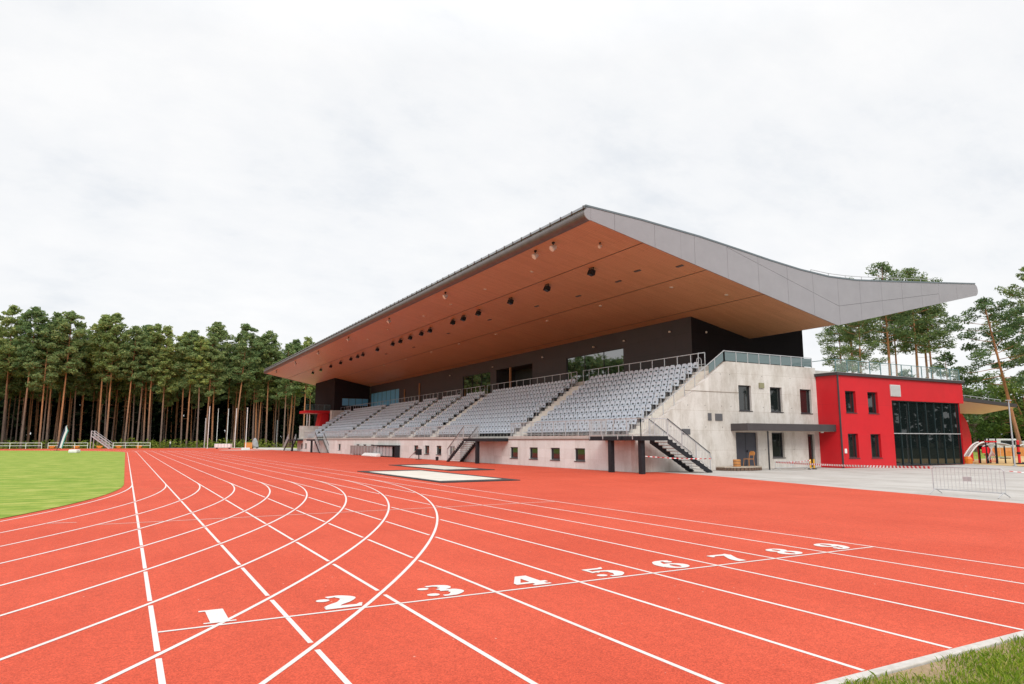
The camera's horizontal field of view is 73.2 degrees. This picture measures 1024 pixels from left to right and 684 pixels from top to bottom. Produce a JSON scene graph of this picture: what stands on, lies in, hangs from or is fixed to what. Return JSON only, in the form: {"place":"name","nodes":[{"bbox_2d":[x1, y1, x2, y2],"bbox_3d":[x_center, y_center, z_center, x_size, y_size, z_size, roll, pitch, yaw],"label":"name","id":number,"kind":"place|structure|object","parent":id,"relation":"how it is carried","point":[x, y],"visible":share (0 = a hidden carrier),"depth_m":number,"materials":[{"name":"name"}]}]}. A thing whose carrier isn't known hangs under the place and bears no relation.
{"place":"outdoors","nodes":[
{"label":"outdoors","id":0,"kind":"place"},
{"bbox_2d":[0,451,124,517],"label":"infield lawn","id":1,"kind":"structure","parent":0,"point":[32,481],"depth_m":32.63,"materials":[{"name":"green plant"}]},
{"bbox_2d":[67,447,634,472],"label":"verge lawn","id":2,"kind":"structure","parent":0,"point":[271,447],"depth_m":155.29,"materials":[{"name":"green plant"}]},
{"bbox_2d":[816,630,1023,683],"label":"track kerb","id":3,"kind":"structure","parent":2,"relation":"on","point":[910,663],"depth_m":5.70,"materials":[{"name":"grey concrete"}]},
{"bbox_2d":[0,448,1023,683],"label":"running track","id":4,"kind":"structure","parent":0,"point":[204,566],"depth_m":9.23,"materials":[{"name":"rubber"}]},
{"bbox_2d":[90,431,112,448],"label":"timing stand","id":5,"kind":"object","parent":4,"relation":"on","point":[102,442],"visible":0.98,"depth_m":142.61,"materials":[{"name":"metal"}]},
{"bbox_2d":[306,433,328,452],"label":"steel staircase","id":6,"kind":"structure","parent":4,"relation":"on","point":[317,441],"depth_m":99.66,"materials":[{"name":"grey metal"}]},
{"bbox_2d":[350,445,399,457],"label":"dugout shelter","id":7,"kind":"object","parent":4,"relation":"on","point":[388,451],"visible":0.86,"depth_m":76.64,"materials":[{"name":"metal"}]},
{"bbox_2d":[374,446,391,455],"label":"door panel","id":8,"kind":"structure","parent":7,"relation":"in","point":[384,451],"depth_m":75.54,"materials":[{"name":"metal"}]},
{"bbox_2d":[357,470,519,482],"bbox_3d":[-4.316,6.887,35.647,3.850,0.035,12.400,4,-9,-29],"label":"landing pit","id":9,"kind":"object","parent":4,"relation":"on","point":[436,476],"visible":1,"depth_m":34.12,"materials":[{"name":"white"}]},
{"bbox_2d":[392,464,494,470],"bbox_3d":[-5.024,8.396,46.242,3.000,0.035,11.000,4,-9,-29],"label":"landing pit","id":10,"kind":"object","parent":4,"relation":"on","point":[440,467],"visible":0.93,"depth_m":45.36,"materials":[{"name":"white rubber"}]},
{"bbox_2d":[446,426,507,463],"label":"steel staircase","id":11,"kind":"structure","parent":4,"relation":"on","point":[476,444],"depth_m":56.56,"materials":[{"name":"grey metal"}]},
{"bbox_2d":[0,0,1023,434],"label":"sky","id":12,"kind":"structure","parent":0,"point":[293,169],"materials":[{"name":"white"}]},
{"bbox_2d":[2,446,1023,466],"bbox_3d":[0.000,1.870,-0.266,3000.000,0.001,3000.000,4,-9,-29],"label":"ground","id":13,"kind":"structure","parent":0,"point":[202,446],"depth_m":179.32,"materials":[{"name":"plant"}]},
{"bbox_2d":[0,342,24,438],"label":"pine tree","id":14,"kind":"object","parent":13,"relation":"on","point":[15,382],"visible":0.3,"depth_m":160.30,"materials":[{"name":"green plant"}]},
{"bbox_2d":[0,304,30,445],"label":"pine tree","id":15,"kind":"object","parent":13,"relation":"on","point":[11,332],"visible":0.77,"depth_m":156.22,"materials":[{"name":"green plant"}]},
{"bbox_2d":[9,355,31,447],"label":"pine tree","id":16,"kind":"object","parent":13,"relation":"on","point":[22,387],"visible":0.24,"depth_m":163.75,"materials":[{"name":"green plant"}]},
{"bbox_2d":[11,306,53,447],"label":"pine tree","id":17,"kind":"object","parent":13,"relation":"on","point":[37,315],"visible":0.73,"depth_m":155.45,"materials":[{"name":"green plant"}]},
{"bbox_2d":[19,376,46,446],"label":"pine tree","id":18,"kind":"object","parent":13,"relation":"on","point":[35,395],"visible":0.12,"depth_m":170.87,"materials":[{"name":"green plant"}]},
{"bbox_2d":[21,323,69,447],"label":"pine tree","id":19,"kind":"object","parent":13,"relation":"on","point":[50,375],"visible":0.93,"depth_m":154.90,"materials":[{"name":"green plant"}]},
{"bbox_2d":[37,357,60,447],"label":"pine tree","id":20,"kind":"object","parent":13,"relation":"on","point":[40,381],"visible":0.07,"depth_m":163.84,"materials":[{"name":"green plant"}]},
{"bbox_2d":[33,311,74,446],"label":"pine tree","id":21,"kind":"object","parent":13,"relation":"on","point":[57,318],"visible":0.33,"depth_m":158.44,"materials":[{"name":"green plant"}]},
{"bbox_2d":[47,386,61,446],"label":"pine tree","id":22,"kind":"object","parent":13,"relation":"on","point":[53,392],"visible":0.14,"depth_m":183.51,"materials":[{"name":"green plant"}]},
{"bbox_2d":[44,310,90,447],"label":"pine tree","id":23,"kind":"object","parent":13,"relation":"on","point":[65,327],"visible":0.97,"depth_m":157.82,"materials":[{"name":"green plant"}]},
{"bbox_2d":[56,353,89,447],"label":"pine tree","id":24,"kind":"object","parent":13,"relation":"on","point":[66,388],"visible":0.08,"depth_m":166.85,"materials":[{"name":"green plant"}]},
{"bbox_2d":[61,329,91,446],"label":"pine tree","id":25,"kind":"object","parent":13,"relation":"on","point":[72,387],"visible":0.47,"depth_m":165.11,"materials":[{"name":"green plant"}]},
{"bbox_2d":[74,329,99,442],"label":"pine tree","id":26,"kind":"object","parent":13,"relation":"on","point":[89,391],"visible":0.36,"depth_m":168.45,"materials":[{"name":"green plant"}]},
{"bbox_2d":[84,381,113,430],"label":"pine tree","id":27,"kind":"object","parent":13,"relation":"on","point":[96,396],"visible":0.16,"depth_m":181.32,"materials":[{"name":"green plant"}]},
{"bbox_2d":[85,314,121,444],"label":"pine tree","id":28,"kind":"object","parent":13,"relation":"on","point":[96,327],"visible":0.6,"depth_m":164.80,"materials":[{"name":"green plant"}]},
{"bbox_2d":[94,331,122,441],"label":"pine tree","id":29,"kind":"object","parent":13,"relation":"on","point":[106,371],"visible":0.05,"depth_m":170.04,"materials":[{"name":"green plant"}]},
{"bbox_2d":[87,312,131,447],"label":"pine tree","id":30,"kind":"object","parent":13,"relation":"on","point":[120,353],"visible":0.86,"depth_m":164.61,"materials":[{"name":"green plant"}]},
{"bbox_2d":[105,363,122,446],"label":"pine tree","id":31,"kind":"object","parent":13,"relation":"on","point":[115,382],"visible":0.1,"depth_m":176.23,"materials":[{"name":"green plant"}]},
{"bbox_2d":[104,376,123,442],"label":"pine tree","id":32,"kind":"object","parent":13,"relation":"on","point":[113,390],"visible":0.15,"depth_m":178.50,"materials":[{"name":"green plant"}]},
{"bbox_2d":[121,366,139,443],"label":"pine tree","id":33,"kind":"object","parent":13,"relation":"on","point":[126,392],"visible":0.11,"depth_m":176.57,"materials":[{"name":"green plant"}]},
{"bbox_2d":[116,325,150,447],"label":"pine tree","id":34,"kind":"object","parent":13,"relation":"on","point":[139,346],"visible":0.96,"depth_m":166.19,"materials":[{"name":"green plant"}]},
{"bbox_2d":[118,343,148,444],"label":"pine tree","id":35,"kind":"object","parent":13,"relation":"on","point":[127,387],"visible":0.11,"depth_m":172.13,"materials":[{"name":"green plant"}]},
{"bbox_2d":[131,382,153,441],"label":"pine tree","id":36,"kind":"object","parent":13,"relation":"on","point":[137,402],"visible":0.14,"depth_m":183.49,"materials":[{"name":"green plant"}]},
{"bbox_2d":[125,325,161,447],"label":"pine tree","id":37,"kind":"object","parent":13,"relation":"on","point":[138,382],"visible":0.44,"depth_m":168.82,"materials":[{"name":"green plant"}]},
{"bbox_2d":[132,325,157,447],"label":"pine tree","id":38,"kind":"object","parent":13,"relation":"on","point":[145,396],"visible":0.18,"depth_m":170.42,"materials":[{"name":"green plant"}]},
{"bbox_2d":[0,437,296,448],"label":"wood undergrowth","id":39,"kind":"object","parent":13,"relation":"on","point":[192,444],"visible":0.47,"depth_m":165.80,"materials":[{"name":"green plant"}]},
{"bbox_2d":[134,323,173,447],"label":"pine tree","id":40,"kind":"object","parent":13,"relation":"on","point":[153,334],"visible":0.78,"depth_m":169.39,"materials":[{"name":"green plant"}]},
{"bbox_2d":[0,381,314,446],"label":"wood","id":41,"kind":"object","parent":13,"relation":"on","point":[221,418],"visible":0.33,"depth_m":199.43,"materials":[{"name":"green plant"}]},
{"bbox_2d":[152,325,180,447],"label":"pine tree","id":42,"kind":"object","parent":13,"relation":"on","point":[169,341],"visible":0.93,"depth_m":170.92,"materials":[{"name":"green plant"}]},
{"bbox_2d":[159,360,179,441],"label":"pine tree","id":43,"kind":"object","parent":13,"relation":"on","point":[167,395],"visible":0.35,"depth_m":181.48,"materials":[{"name":"green plant"}]},
{"bbox_2d":[172,331,196,447],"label":"pine tree","id":44,"kind":"object","parent":13,"relation":"on","point":[179,339],"visible":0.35,"depth_m":174.45,"materials":[{"name":"green plant"}]},
{"bbox_2d":[172,329,210,447],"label":"pine tree","id":45,"kind":"object","parent":13,"relation":"on","point":[184,350],"visible":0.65,"depth_m":172.00,"materials":[{"name":"green plant"}]},
{"bbox_2d":[190,385,209,443],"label":"pine tree","id":46,"kind":"object","parent":13,"relation":"on","point":[194,398],"visible":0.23,"depth_m":181.09,"materials":[{"name":"green plant"}]},
{"bbox_2d":[185,336,215,447],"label":"pine tree","id":47,"kind":"object","parent":13,"relation":"on","point":[204,343],"visible":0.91,"depth_m":171.13,"materials":[{"name":"green plant"}]},
{"bbox_2d":[192,336,232,447],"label":"pine tree","id":48,"kind":"object","parent":13,"relation":"on","point":[213,366],"visible":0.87,"depth_m":172.80,"materials":[{"name":"green plant"}]},
{"bbox_2d":[205,321,234,441],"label":"pine tree","id":49,"kind":"object","parent":13,"relation":"on","point":[218,332],"visible":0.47,"depth_m":177.15,"materials":[{"name":"green plant"}]},
{"bbox_2d":[218,346,243,439],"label":"pine tree","id":50,"kind":"object","parent":13,"relation":"on","point":[230,385],"visible":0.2,"depth_m":184.33,"materials":[{"name":"green plant"}]},
{"bbox_2d":[227,349,247,440],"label":"pine tree","id":51,"kind":"object","parent":13,"relation":"on","point":[234,388],"visible":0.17,"depth_m":185.90,"materials":[{"name":"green plant"}]},
{"bbox_2d":[229,390,247,446],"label":"pine tree","id":52,"kind":"object","parent":13,"relation":"on","point":[242,399],"visible":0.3,"depth_m":191.19,"materials":[{"name":"green plant"}]},
{"bbox_2d":[220,323,263,446],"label":"pine tree","id":53,"kind":"object","parent":13,"relation":"on","point":[243,338],"visible":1,"depth_m":177.17,"materials":[{"name":"green plant"}]},
{"bbox_2d":[237,336,269,437],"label":"pine tree","id":54,"kind":"object","parent":13,"relation":"on","point":[258,339],"visible":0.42,"depth_m":183.70,"materials":[{"name":"green plant"}]},
{"bbox_2d":[243,349,264,440],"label":"pine tree","id":55,"kind":"object","parent":13,"relation":"on","point":[257,389],"visible":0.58,"depth_m":182.91,"materials":[{"name":"green plant"}]},
{"bbox_2d":[246,337,277,440],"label":"pine tree","id":56,"kind":"object","parent":13,"relation":"on","point":[263,377],"visible":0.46,"depth_m":184.26,"materials":[{"name":"green plant"}]},
{"bbox_2d":[258,330,282,445],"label":"pine tree","id":57,"kind":"object","parent":13,"relation":"on","point":[274,344],"visible":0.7,"depth_m":184.99,"materials":[{"name":"green plant"}]},
{"bbox_2d":[263,394,284,445],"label":"pine tree","id":58,"kind":"object","parent":13,"relation":"on","point":[271,402],"visible":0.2,"depth_m":210.34,"materials":[{"name":"green plant"}]},
{"bbox_2d":[270,343,300,446],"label":"pine tree","id":59,"kind":"object","parent":13,"relation":"on","point":[284,383],"visible":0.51,"depth_m":181.38,"materials":[{"name":"green plant"}]},
{"bbox_2d":[281,339,302,446],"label":"pine tree","id":60,"kind":"object","parent":13,"relation":"on","point":[296,343],"visible":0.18,"depth_m":185.94,"materials":[{"name":"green plant"}]},
{"bbox_2d":[294,337,315,425],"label":"pine tree","id":61,"kind":"object","parent":13,"relation":"on","point":[306,344],"visible":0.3,"depth_m":184.90,"materials":[{"name":"green plant"}]},
{"bbox_2d":[942,296,1023,447],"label":"pine tree","id":62,"kind":"object","parent":13,"relation":"on","point":[1011,328],"visible":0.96,"depth_m":83.16,"materials":[{"name":"green plant"}]},
{"bbox_2d":[971,395,1023,448],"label":"wood","id":63,"kind":"object","parent":13,"relation":"on","point":[1008,436],"visible":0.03,"depth_m":133.74,"materials":[{"name":"green plant"}]},
{"bbox_2d":[983,266,1023,360],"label":"pine tree","id":64,"kind":"object","parent":13,"relation":"on","point":[1017,293],"visible":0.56,"depth_m":89.35,"materials":[{"name":"green plant"}]},
{"bbox_2d":[273,449,1023,503],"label":"paved yard","id":65,"kind":"structure","parent":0,"point":[910,480],"depth_m":33.10,"materials":[{"name":"grey concrete"}]},
{"bbox_2d":[299,404,329,425],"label":"porch","id":66,"kind":"object","parent":65,"relation":"on","point":[322,418],"visible":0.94,"depth_m":120.14,"materials":[{"name":"red paint"}]},
{"bbox_2d":[264,204,977,472],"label":"grandstand","id":67,"kind":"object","parent":65,"relation":"on","point":[733,322],"visible":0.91,"depth_m":51.95,"materials":[{"name":"grey concrete"}]},
{"bbox_2d":[342,398,367,405],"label":"window","id":68,"kind":"structure","parent":67,"relation":"in","point":[345,401],"depth_m":120.48,"materials":[{"name":"blue glass"}]},
{"bbox_2d":[371,388,398,406],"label":"window","id":69,"kind":"structure","parent":67,"relation":"in","point":[392,394],"depth_m":114.75,"materials":[{"name":"blue glass"}]},
{"bbox_2d":[307,380,563,436],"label":"stadium seats","id":70,"kind":"object","parent":67,"relation":"on","point":[499,410],"visible":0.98,"depth_m":71.54,"materials":[{"name":"plastic"}]},
{"bbox_2d":[463,371,489,396],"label":"window","id":71,"kind":"structure","parent":67,"relation":"in","point":[480,379],"depth_m":84.98,"materials":[{"name":"clear glass"}]},
{"bbox_2d":[574,448,584,461],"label":"window","id":72,"kind":"structure","parent":67,"relation":"in","point":[580,452],"depth_m":43.92,"materials":[{"name":"glass"}]},
{"bbox_2d":[567,348,623,381],"bbox_3d":[7.583,2.476,63.656,0.070,2.930,8.950,4,-9,-29],"label":"window","id":73,"kind":"structure","parent":67,"relation":"in","point":[614,357],"depth_m":63.56,"materials":[{"name":"clear glass"}]},
{"bbox_2d":[738,385,752,411],"bbox_3d":[14.795,3.600,43.931,1.200,1.660,0.260,4,-9,-29],"label":"window","id":74,"kind":"structure","parent":67,"relation":"in","point":[744,397],"depth_m":44.07,"materials":[{"name":"grey glass"}]},
{"bbox_2d":[736,433,756,465],"bbox_3d":[14.758,6.788,43.514,1.910,2.110,0.120,4,-9,-29],"label":"door","id":75,"kind":"structure","parent":67,"relation":"in","point":[745,442],"depth_m":43.55,"materials":[{"name":"black paint"}]},
{"bbox_2d":[770,387,783,412],"bbox_3d":[17.313,3.817,45.312,1.200,1.660,0.260,4,-9,-29],"label":"window","id":76,"kind":"structure","parent":67,"relation":"in","point":[775,400],"depth_m":45.46,"materials":[{"name":"black glass"}]},
{"bbox_2d":[772,433,782,458],"bbox_3d":[17.274,6.735,44.874,1.210,1.660,0.260,4,-9,-29],"label":"window","id":77,"kind":"structure","parent":67,"relation":"in","point":[777,446],"depth_m":45.03,"materials":[{"name":"black glass"}]},
{"bbox_2d":[800,389,810,413],"bbox_3d":[19.849,4.050,46.700,1.200,1.670,0.260,4,-9,-29],"label":"window","id":78,"kind":"structure","parent":67,"relation":"in","point":[804,394],"depth_m":46.86,"materials":[{"name":"red glass"}]},
{"bbox_2d":[589,418,712,473],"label":"steel staircase","id":79,"kind":"structure","parent":65,"relation":"on","point":[641,439],"depth_m":38.62,"materials":[{"name":"grey metal"}]},
{"bbox_2d":[716,466,761,470],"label":"wooden platform","id":80,"kind":"structure","parent":65,"relation":"on","point":[741,468],"depth_m":41.36,"materials":[{"name":"brown wood"}]},
{"bbox_2d":[773,461,810,470],"bbox_3d":[17.114,7.543,42.082,2.654,0.547,0.662,3,-9,-22],"label":"crowd barrier","id":81,"kind":"object","parent":65,"relation":"on","point":[777,467],"visible":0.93,"depth_m":42.03,"materials":[{"name":"metal"}]},
{"bbox_2d":[775,461,931,468],"bbox_3d":[15.171,5.782,32.654,0.040,0.465,18.225,-1,-8,5],"label":"barrier tape","id":82,"kind":"object","parent":81,"relation":"attached to","point":[920,467],"visible":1,"depth_m":29.09,"materials":[{"name":"white paint"}]},
{"bbox_2d":[736,359,1016,467],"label":"red building","id":83,"kind":"structure","parent":65,"relation":"on","point":[885,420],"depth_m":48.62,"materials":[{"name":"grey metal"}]},
{"bbox_2d":[845,391,857,413],"bbox_3d":[22.771,4.062,46.501,1.160,1.510,0.280,4,-9,-29],"label":"window","id":84,"kind":"structure","parent":83,"relation":"in","point":[849,399],"depth_m":46.69,"materials":[{"name":"black glass"}]},
{"bbox_2d":[848,434,859,458],"bbox_3d":[22.758,6.962,46.080,1.130,1.650,0.280,4,-9,-29],"label":"window","id":85,"kind":"structure","parent":83,"relation":"in","point":[851,437],"depth_m":46.26,"materials":[{"name":"black glass"}]},
{"bbox_2d":[867,392,876,413],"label":"window","id":86,"kind":"structure","parent":83,"relation":"in","point":[871,395],"depth_m":47.85,"materials":[{"name":"black glass"}]},
{"bbox_2d":[870,434,879,458],"bbox_3d":[24.878,7.148,47.242,1.180,1.650,0.280,4,-9,-29],"label":"window","id":87,"kind":"structure","parent":83,"relation":"in","point":[874,437],"depth_m":47.43,"materials":[{"name":"black glass"}]},
{"bbox_2d":[930,466,1010,498],"bbox_3d":[14.946,4.579,22.620,0.662,0.928,2.319,4,-9,-26],"label":"crowd barrier","id":88,"kind":"object","parent":65,"relation":"on","point":[967,479],"visible":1,"depth_m":22.58,"materials":[{"name":"metal"}]},
{"bbox_2d":[839,634,1023,683],"bbox_3d":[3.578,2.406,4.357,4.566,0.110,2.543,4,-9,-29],"label":"rough grass","id":89,"kind":"structure","parent":0,"point":[999,671],"depth_m":5.41,"materials":[{"name":"green plant"}]},
{"bbox_2d":[973,449,1007,459],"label":"play lawn","id":90,"kind":"structure","parent":0,"point":[975,455],"depth_m":82.58,"materials":[{"name":"green plant"}]},
{"bbox_2d":[815,325,869,369],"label":"pine tree","id":91,"kind":"object","parent":90,"relation":"on","point":[827,340],"visible":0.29,"depth_m":102.20,"materials":[{"name":"green plant"}]},
{"bbox_2d":[821,277,870,372],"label":"pine tree","id":92,"kind":"object","parent":90,"relation":"on","point":[835,332],"visible":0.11,"depth_m":98.42,"materials":[{"name":"green plant"}]},
{"bbox_2d":[831,317,889,373],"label":"pine tree","id":93,"kind":"object","parent":90,"relation":"on","point":[877,345],"visible":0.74,"depth_m":91.52,"materials":[{"name":"green plant"}]},
{"bbox_2d":[851,261,923,374],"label":"pine tree","id":94,"kind":"object","parent":90,"relation":"on","point":[897,320],"visible":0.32,"depth_m":93.55,"materials":[{"name":"green plant"}]},
{"bbox_2d":[871,310,920,375],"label":"pine tree","id":95,"kind":"object","parent":90,"relation":"on","point":[902,345],"visible":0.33,"depth_m":98.04,"materials":[{"name":"green plant"}]},
{"bbox_2d":[877,267,948,377],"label":"pine tree","id":96,"kind":"object","parent":90,"relation":"on","point":[931,332],"visible":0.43,"depth_m":96.92,"materials":[{"name":"green plant"}]},
{"bbox_2d":[898,276,962,377],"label":"pine tree","id":97,"kind":"object","parent":90,"relation":"on","point":[938,308],"visible":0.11,"depth_m":100.62,"materials":[{"name":"green plant"}]},
{"bbox_2d":[906,303,962,378],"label":"pine tree","id":98,"kind":"object","parent":90,"relation":"on","point":[934,326],"visible":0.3,"depth_m":99.52,"materials":[{"name":"green plant"}]},
{"bbox_2d":[925,350,983,431],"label":"young pine","id":99,"kind":"object","parent":90,"relation":"on","point":[949,357],"visible":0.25,"depth_m":84.55,"materials":[{"name":"green plant"}]},
{"bbox_2d":[962,384,1008,451],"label":"leafy tree","id":100,"kind":"object","parent":90,"relation":"on","point":[981,429],"visible":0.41,"depth_m":106.90,"materials":[{"name":"green plant"}]},
{"bbox_2d":[966,371,1023,438],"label":"leafy tree","id":101,"kind":"object","parent":90,"relation":"on","point":[985,394],"visible":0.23,"depth_m":111.96,"materials":[{"name":"green plant"}]},
{"bbox_2d":[990,376,1023,438],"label":"leafy tree","id":102,"kind":"object","parent":90,"relation":"on","point":[1010,388],"visible":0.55,"depth_m":106.65,"materials":[{"name":"green plant"}]},
{"bbox_2d":[973,456,1023,465],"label":"play sand","id":103,"kind":"structure","parent":0,"point":[1002,462],"depth_m":59.29,"materials":[{"name":"beige sand"}]},
{"bbox_2d":[964,438,998,463],"bbox_3d":[36.591,8.555,54.144,2.745,1.950,0.995,1,-8,-6],"label":"playground slide","id":104,"kind":"object","parent":103,"relation":"on","point":[968,459],"visible":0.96,"depth_m":53.90,"materials":[{"name":"silver metal"}]},
{"bbox_2d":[977,443,1013,463],"bbox_3d":[37.968,8.743,54.310,2.479,1.625,1.013,0,-8,0],"label":"climbing frame","id":105,"kind":"object","parent":103,"relation":"on","point":[983,448],"visible":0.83,"depth_m":53.93,"materials":[{"name":"metal"}]},
{"bbox_2d":[985,447,1023,457],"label":"orange net fence","id":106,"kind":"object","parent":103,"relation":"on","point":[1000,451],"visible":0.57,"depth_m":71.83,"materials":[{"name":"plastic"}]},
{"bbox_2d":[984,439,1015,452],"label":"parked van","id":107,"kind":"object","parent":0,"point":[1007,441],"visible":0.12,"depth_m":96.16,"materials":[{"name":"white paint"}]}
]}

